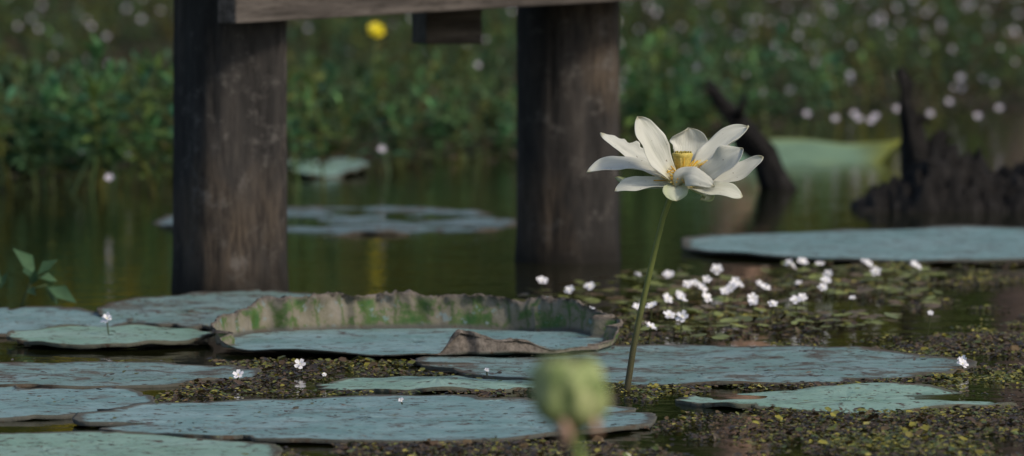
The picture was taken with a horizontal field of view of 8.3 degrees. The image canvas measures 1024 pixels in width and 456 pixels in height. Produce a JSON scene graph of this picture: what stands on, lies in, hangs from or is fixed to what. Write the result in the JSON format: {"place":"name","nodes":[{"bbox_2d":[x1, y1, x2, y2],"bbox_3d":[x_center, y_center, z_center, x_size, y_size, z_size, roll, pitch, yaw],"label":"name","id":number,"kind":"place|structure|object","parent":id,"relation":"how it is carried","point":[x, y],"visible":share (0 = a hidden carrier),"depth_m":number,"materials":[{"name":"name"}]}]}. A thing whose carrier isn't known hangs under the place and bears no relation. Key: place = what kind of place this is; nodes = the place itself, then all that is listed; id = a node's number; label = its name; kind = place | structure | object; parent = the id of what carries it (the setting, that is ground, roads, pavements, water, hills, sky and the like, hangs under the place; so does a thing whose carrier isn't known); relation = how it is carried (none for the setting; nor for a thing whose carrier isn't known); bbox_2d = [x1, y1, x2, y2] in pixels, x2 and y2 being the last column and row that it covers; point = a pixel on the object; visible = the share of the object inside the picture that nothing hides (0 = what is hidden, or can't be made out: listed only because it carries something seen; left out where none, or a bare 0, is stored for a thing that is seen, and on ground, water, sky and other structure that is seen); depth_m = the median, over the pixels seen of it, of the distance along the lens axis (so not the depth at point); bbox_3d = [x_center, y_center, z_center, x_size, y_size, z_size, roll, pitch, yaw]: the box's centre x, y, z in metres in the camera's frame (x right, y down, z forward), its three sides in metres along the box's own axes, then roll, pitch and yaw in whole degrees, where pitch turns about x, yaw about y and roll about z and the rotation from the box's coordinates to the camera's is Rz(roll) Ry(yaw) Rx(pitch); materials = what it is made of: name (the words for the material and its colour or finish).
{"place":"outdoors","nodes":[
{"label":"outdoors","id":0,"kind":"place"},
{"bbox_2d":[0,1,1023,455],"bbox_3d":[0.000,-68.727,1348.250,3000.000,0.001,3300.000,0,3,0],"label":"pond water","id":1,"kind":"structure","parent":0,"point":[106,245],"depth_m":13.37,"materials":[{"name":"green liquid"}]},
{"bbox_2d":[0,249,76,305],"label":"emergent pond weed","id":2,"kind":"object","parent":1,"relation":"on","point":[30,271],"visible":0.94,"depth_m":11.98,"materials":[{"name":"green plant"}]},
{"bbox_2d":[0,306,133,336],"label":"giant lily pad","id":3,"kind":"object","parent":1,"relation":"on","point":[24,317],"visible":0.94,"depth_m":11.57,"materials":[{"name":"green plant"}]},
{"bbox_2d":[0,385,154,421],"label":"giant lily pad","id":4,"kind":"object","parent":1,"relation":"on","point":[19,406],"visible":1,"depth_m":9.79,"materials":[{"name":"plant"}]},
{"bbox_2d":[6,323,213,348],"bbox_3d":[-0.633,0.170,11.072,0.327,0.013,0.423,0,3,0],"label":"giant lily pad","id":5,"kind":"object","parent":1,"relation":"on","point":[90,337],"visible":1,"depth_m":11.04,"materials":[{"name":"green plant"}]},
{"bbox_2d":[0,361,261,388],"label":"giant lily pad","id":6,"kind":"object","parent":1,"relation":"on","point":[32,375],"visible":0.99,"depth_m":10.32,"materials":[{"name":"plant"}]},
{"bbox_2d":[0,431,282,455],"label":"giant lily pad","id":7,"kind":"object","parent":1,"relation":"on","point":[87,443],"visible":1,"depth_m":9.03,"materials":[{"name":"green plant"}]},
{"bbox_2d":[96,289,311,329],"bbox_3d":[-0.435,0.138,11.776,0.522,0.018,0.992,0,3,0],"label":"giant lily pad","id":8,"kind":"object","parent":1,"relation":"on","point":[174,316],"visible":0.51,"depth_m":11.82,"materials":[{"name":"green plant"}]},
{"bbox_2d":[287,157,369,177],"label":"giant lily pad","id":9,"kind":"object","parent":1,"relation":"on","point":[336,167],"visible":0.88,"depth_m":17.09,"materials":[{"name":"green plant"}]},
{"bbox_2d":[152,206,515,235],"bbox_3d":[-0.367,-0.012,14.858,0.779,0.029,1.196,0,3,0],"label":"giant lily pad","id":10,"kind":"object","parent":1,"relation":"on","point":[398,227],"visible":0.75,"depth_m":14.75,"materials":[{"name":"green plant"}]},
{"bbox_2d":[72,394,656,444],"bbox_3d":[-0.198,0.257,9.471,0.786,0.014,0.766,0,3,0],"label":"giant lily pad","id":11,"kind":"object","parent":1,"relation":"on","point":[305,423],"visible":0.91,"depth_m":9.43,"materials":[{"name":"plant"}]},
{"bbox_2d":[366,22,384,139],"bbox_3d":[-0.368,-0.358,18.409,0.066,0.362,0.037,2,3,32],"label":"yellow marsh flower","id":12,"kind":"object","parent":1,"relation":"on","point":[376,29],"visible":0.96,"depth_m":18.40,"materials":[{"name":"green plant"}]},
{"bbox_2d":[171,0,630,292],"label":"wooden dock","id":13,"kind":"object","parent":1,"relation":"in","point":[230,147],"visible":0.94,"depth_m":12.40,"materials":[{"name":"brown wood"}]},
{"bbox_2d":[210,289,622,355],"bbox_3d":[-0.148,0.148,10.954,0.644,0.065,0.687,0,3,0],"label":"rimmed lily pad","id":14,"kind":"object","parent":1,"relation":"on","point":[399,323],"visible":1,"depth_m":11.17,"materials":[{"name":"green plant"}]},
{"bbox_2d":[316,375,529,392],"bbox_3d":[-0.108,0.225,10.150,0.350,0.018,0.319,0,3,0],"label":"giant lily pad","id":15,"kind":"object","parent":1,"relation":"on","point":[394,384],"visible":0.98,"depth_m":10.09,"materials":[{"name":"plant"}]},
{"bbox_2d":[0,261,1023,455],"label":"floating duckweed","id":16,"kind":"object","parent":1,"relation":"on","point":[428,445],"visible":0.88,"depth_m":9.98,"materials":[{"name":"green plant"}]},
{"bbox_2d":[100,257,968,403],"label":"water snowflake flowers","id":17,"kind":"object","parent":1,"relation":"on","point":[752,301],"visible":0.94,"depth_m":11.89,"materials":[{"name":"white plant"}]},
{"bbox_2d":[529,353,609,455],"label":"lotus seed pod","id":18,"kind":"object","parent":1,"relation":"on","point":[570,398],"visible":1,"depth_m":5.59,"materials":[{"name":"green plant"}]},
{"bbox_2d":[586,116,763,391],"bbox_3d":[0.232,0.044,10.004,0.253,0.409,0.117,0,3,0],"label":"lotus flower","id":19,"kind":"object","parent":1,"relation":"on","point":[706,169],"visible":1,"depth_m":10.00,"materials":[{"name":"white plant"}]},
{"bbox_2d":[415,344,976,386],"bbox_3d":[0.276,0.205,10.519,0.845,0.016,0.808,0,3,0],"label":"giant lily pad","id":20,"kind":"object","parent":1,"relation":"on","point":[706,361],"visible":0.88,"depth_m":10.50,"materials":[{"name":"green plant"}]},
{"bbox_2d":[515,260,950,338],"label":"floating heart leaves","id":21,"kind":"object","parent":1,"relation":"on","point":[674,288],"visible":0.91,"depth_m":12.11,"materials":[{"name":"green plant"}]},
{"bbox_2d":[702,78,797,189],"bbox_3d":[0.558,-0.193,16.312,0.237,0.308,0.106,0,3,0],"label":"dead branch","id":22,"kind":"object","parent":1,"relation":"in","point":[771,173],"visible":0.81,"depth_m":16.29,"materials":[{"name":"brown wood"}]},
{"bbox_2d":[729,138,900,163],"bbox_3d":[0.715,-0.048,17.921,0.578,0.352,0.460,0,3,0],"label":"curled lotus leaf","id":23,"kind":"object","parent":1,"relation":"on","point":[798,151],"visible":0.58,"depth_m":17.94,"materials":[{"name":"green plant"}]},
{"bbox_2d":[675,382,1016,413],"bbox_3d":[0.468,0.243,9.861,0.480,0.023,0.458,0,3,0],"label":"giant lily pad","id":24,"kind":"object","parent":1,"relation":"on","point":[835,397],"visible":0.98,"depth_m":9.86,"materials":[{"name":"teal plant"}]},
{"bbox_2d":[681,225,1023,262],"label":"giant lily pad","id":25,"kind":"object","parent":1,"relation":"on","point":[964,243],"visible":1,"depth_m":13.76,"materials":[{"name":"plant"}]},
{"bbox_2d":[850,66,1023,211],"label":"rotten stump","id":26,"kind":"object","parent":1,"relation":"on","point":[939,173],"visible":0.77,"depth_m":15.32,"materials":[{"name":"brown wood"}]},
{"bbox_2d":[0,0,1023,189],"bbox_3d":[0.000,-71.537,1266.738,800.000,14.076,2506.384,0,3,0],"label":"muddy bank","id":27,"kind":"structure","parent":0,"point":[777,5],"depth_m":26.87,"materials":[{"name":"plant"}]},
{"bbox_2d":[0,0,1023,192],"bbox_3d":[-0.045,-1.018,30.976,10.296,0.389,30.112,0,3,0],"label":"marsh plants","id":28,"kind":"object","parent":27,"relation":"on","point":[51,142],"visible":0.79,"depth_m":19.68,"materials":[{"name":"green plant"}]},
{"bbox_2d":[16,0,1021,214],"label":"bank wildflowers","id":29,"kind":"object","parent":27,"relation":"on","point":[109,177],"visible":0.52,"depth_m":21.79,"materials":[{"name":"white plant"}]}
]}

